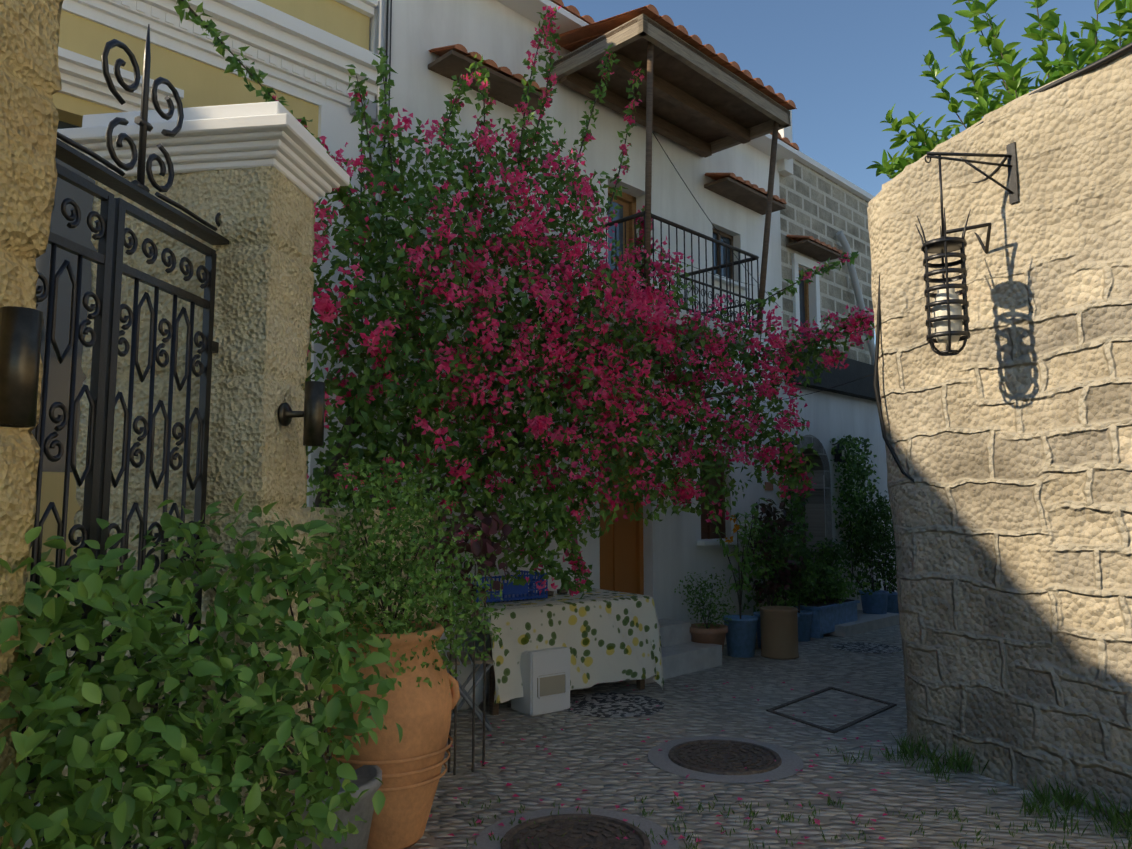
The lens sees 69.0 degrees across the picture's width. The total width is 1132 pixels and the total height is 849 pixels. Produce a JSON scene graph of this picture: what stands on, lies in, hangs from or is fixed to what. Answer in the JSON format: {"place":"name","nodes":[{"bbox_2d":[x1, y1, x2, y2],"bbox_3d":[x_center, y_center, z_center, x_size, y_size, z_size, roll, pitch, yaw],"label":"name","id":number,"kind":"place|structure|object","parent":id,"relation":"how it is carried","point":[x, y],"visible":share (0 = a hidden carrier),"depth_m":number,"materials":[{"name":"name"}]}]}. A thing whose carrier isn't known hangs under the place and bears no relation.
{"place":"outdoors","nodes":[
{"label":"outdoors","id":0,"kind":"place"},
{"bbox_2d":[0,0,63,848],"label":"gate wall","id":1,"kind":"structure","parent":0,"point":[30,82],"depth_m":1.93,"materials":[{"name":"paint"}]},
{"bbox_2d":[15,0,384,762],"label":"yellow house","id":2,"kind":"structure","parent":0,"point":[303,54],"depth_m":5.32,"materials":[{"name":"paint"}]},
{"bbox_2d":[545,589,566,595],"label":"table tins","id":3,"kind":"object","parent":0,"point":[551,593],"visible":0.73,"depth_m":6.97,"materials":[{"name":"grey metal"}]},
{"bbox_2d":[405,624,1131,848],"bbox_3d":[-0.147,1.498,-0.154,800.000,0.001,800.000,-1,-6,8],"label":"ground","id":4,"kind":"structure","parent":0,"point":[596,754],"depth_m":4.66,"materials":[{"name":"grey stone"}]},
{"bbox_2d":[22,796,44,848],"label":"yard floor","id":5,"kind":"structure","parent":4,"relation":"on","point":[28,843],"depth_m":3.41,"materials":[{"name":"stone"}]},
{"bbox_2d":[56,166,314,848],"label":"gate pier","id":6,"kind":"structure","parent":4,"relation":"on","point":[264,282],"depth_m":3.12,"materials":[{"name":"paint"}]},
{"bbox_2d":[57,101,349,201],"bbox_3d":[-1.461,-1.077,3.369,0.970,0.245,0.580,-1,-6,8],"label":"pillar cap","id":7,"kind":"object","parent":6,"relation":"on","point":[279,136],"depth_m":3.13,"materials":[{"name":"white paint"}]},
{"bbox_2d":[278,381,324,445],"bbox_3d":[-1.009,-0.040,3.162,0.164,0.243,0.094,-1,-6,8],"label":"wall lamp","id":8,"kind":"object","parent":6,"relation":"attached to","point":[312,413],"visible":1,"depth_m":3.13,"materials":[{"name":"brown metal"}]},
{"bbox_2d":[0,493,406,848],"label":"bush","id":9,"kind":"object","parent":4,"relation":"on","point":[45,715],"visible":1,"depth_m":2.17,"materials":[{"name":"green plant"}]},
{"bbox_2d":[285,759,381,848],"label":"grey pot","id":10,"kind":"object","parent":4,"relation":"on","point":[363,808],"visible":0.21,"depth_m":3.25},
{"bbox_2d":[298,507,437,773],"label":"garden wall","id":11,"kind":"structure","parent":4,"relation":"on","point":[314,515],"depth_m":3.85,"materials":[{"name":"stone"}]},
{"bbox_2d":[324,620,459,848],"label":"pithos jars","id":12,"kind":"object","parent":4,"relation":"on","point":[411,763],"visible":0.5,"depth_m":3.60,"materials":[{"name":"ceramic"}]},
{"bbox_2d":[302,455,515,774],"bbox_3d":[-0.649,1.052,4.196,0.852,1.752,1.796,-2,-6,21],"label":"potted shrub","id":13,"kind":"object","parent":12,"relation":"in","point":[464,594],"visible":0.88,"depth_m":3.83,"materials":[{"name":"green plant"}]},
{"bbox_2d":[441,651,492,730],"bbox_3d":[-0.709,1.851,5.708,0.366,0.478,0.400,1,-6,-13],"label":"folding stool","id":14,"kind":"object","parent":4,"relation":"on","point":[465,695],"visible":0.5,"depth_m":5.60,"materials":[{"name":"grey paint"}]},
{"bbox_2d":[446,653,489,709],"bbox_3d":[-0.795,1.926,6.197,0.440,0.402,0.452,-1,-6,8],"label":"sack","id":15,"kind":"object","parent":4,"relation":"on","point":[465,673],"visible":0.25,"depth_m":6.04,"materials":[{"name":"fabric"}]},
{"bbox_2d":[174,0,874,598],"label":"bougainvillea","id":16,"kind":"object","parent":4,"relation":"on","point":[398,334],"visible":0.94,"depth_m":5.72,"materials":[{"name":"pink plant"}]},
{"bbox_2d":[511,646,569,715],"bbox_3d":[-0.185,1.903,6.168,0.360,0.450,0.296,4,-7,-36],"label":"box","id":17,"kind":"object","parent":4,"relation":"on","point":[545,674],"visible":0.9,"depth_m":6.04,"materials":[{"name":"white plastic"}]},
{"bbox_2d":[489,596,649,715],"bbox_3d":[-0.155,1.804,6.735,1.550,0.760,0.800,4,-7,-36],"label":"table frame","id":18,"kind":"object","parent":4,"relation":"on","point":[494,708],"visible":0.1,"depth_m":6.01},
{"bbox_2d":[448,588,663,703],"bbox_3d":[-0.127,1.825,6.734,1.726,0.811,1.014,4,-7,-37],"label":"tablecloth","id":19,"kind":"object","parent":18,"relation":"on","point":[608,639],"visible":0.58,"depth_m":6.46,"materials":[{"name":"white fabric"}]},
{"bbox_2d":[469,570,547,602],"bbox_3d":[-0.516,1.300,6.641,0.612,0.200,0.413,4,-7,-36],"label":"blue crate","id":20,"kind":"object","parent":19,"relation":"on","point":[511,591],"visible":0.46,"depth_m":6.51,"materials":[{"name":"blue plastic"}]},
{"bbox_2d":[361,0,896,693],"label":"white house","id":21,"kind":"structure","parent":4,"relation":"on","point":[775,204],"depth_m":8.41,"materials":[{"name":"paint"}]},
{"bbox_2d":[350,0,845,578],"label":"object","id":22,"kind":"object","parent":21,"relation":"attached to","point":[372,110],"visible":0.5,"depth_m":6.29,"materials":[{"name":"terracotta"},{"name":"wood"},{"name":"wrought iron"}]},
{"bbox_2d":[472,642,901,848],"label":"manhole covers","id":23,"kind":"object","parent":4,"relation":"on","point":[726,759],"visible":1,"depth_m":4.70,"materials":[{"name":"metal"}]},
{"bbox_2d":[690,623,727,651],"bbox_3d":[1.395,2.156,8.117,0.402,0.334,0.402,-1,-6,8],"label":"terracotta flower pot","id":24,"kind":"object","parent":4,"relation":"on","point":[710,635],"visible":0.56,"depth_m":7.98,"materials":[{"name":"orange ceramic"}]},
{"bbox_2d":[760,606,798,659],"bbox_3d":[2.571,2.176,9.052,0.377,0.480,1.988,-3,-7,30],"label":"flower pot","id":25,"kind":"object","parent":4,"relation":"on","point":[779,631],"visible":1,"depth_m":8.21,"materials":[{"name":"beige ceramic"}]},
{"bbox_2d":[429,681,1131,848],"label":"grass and petals","id":26,"kind":"object","parent":4,"relation":"on","point":[1115,819],"visible":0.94,"depth_m":4.03,"materials":[{"name":"green plant"}]},
{"bbox_2d":[723,590,898,657],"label":"blue planters","id":27,"kind":"object","parent":4,"relation":"on","point":[815,622],"visible":0.65,"depth_m":9.45,"materials":[{"name":"blue ceramic"}]},
{"bbox_2d":[824,610,898,636],"bbox_3d":[3.561,2.490,10.383,0.700,0.120,1.600,-6,-8,44],"label":"step","id":28,"kind":"object","parent":4,"relation":"on","point":[864,622],"visible":0.36,"depth_m":10.08,"materials":[{"name":"concrete"}]},
{"bbox_2d":[866,0,1131,178],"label":"lemon tree","id":29,"kind":"object","parent":4,"relation":"on","point":[1015,84],"visible":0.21,"depth_m":6.37,"materials":[{"name":"green plant"}]},
{"bbox_2d":[867,50,1131,822],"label":"stone wall","id":30,"kind":"structure","parent":4,"relation":"on","point":[1008,428],"depth_m":4.48,"materials":[{"name":"beige stone"}]},
{"bbox_2d":[734,42,1131,481],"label":"wall cables","id":31,"kind":"object","parent":30,"relation":"attached to","point":[1101,62],"depth_m":4.70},
{"bbox_2d":[800,599,853,606],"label":"potting soil","id":32,"kind":"structure","parent":0,"point":[819,604],"depth_m":9.74,"materials":[{"name":"brown soil"}]},
{"bbox_2d":[673,435,896,628],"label":"potted plants","id":33,"kind":"object","parent":32,"relation":"on","point":[789,576],"visible":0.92,"depth_m":9.77,"materials":[{"name":"green plant"}]},
{"bbox_2d":[562,0,1131,343],"label":"sky","id":34,"kind":"structure","parent":0,"point":[843,65],"materials":[{"name":"blue"}]},
{"bbox_2d":[915,142,1018,355],"bbox_3d":[2.205,-0.975,4.488,0.572,1.195,0.301,-1,-6,8],"label":"hanging lantern","id":35,"kind":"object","parent":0,"point":[943,246],"depth_m":4.49,"materials":[{"name":"black metal"}]},
{"bbox_2d":[932,288,962,342],"bbox_3d":[2.067,-0.598,4.469,0.150,0.310,0.150,-1,-6,8],"label":"bulb","id":36,"kind":"object","parent":35,"relation":"in","point":[941,310],"visible":0.69,"depth_m":4.42,"materials":[{"name":"beige glass"}]},
{"bbox_3d":[-2.169,-0.500,-2.262,0.641,3.557,6.908,-1,-6,8],"label":"gate wall","id":37,"kind":"object","parent":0,"visible":0},
{"bbox_2d":[0,306,42,427],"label":"wall lamp","id":38,"kind":"object","parent":37,"relation":"attached to","point":[20,336],"visible":1,"depth_m":1.73,"materials":[{"name":"brown metal"}]},
{"bbox_2d":[21,24,228,848],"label":"iron gate","id":39,"kind":"structure","parent":37,"relation":"attached to","point":[97,476],"depth_m":2.58,"materials":[{"name":"black metal"}]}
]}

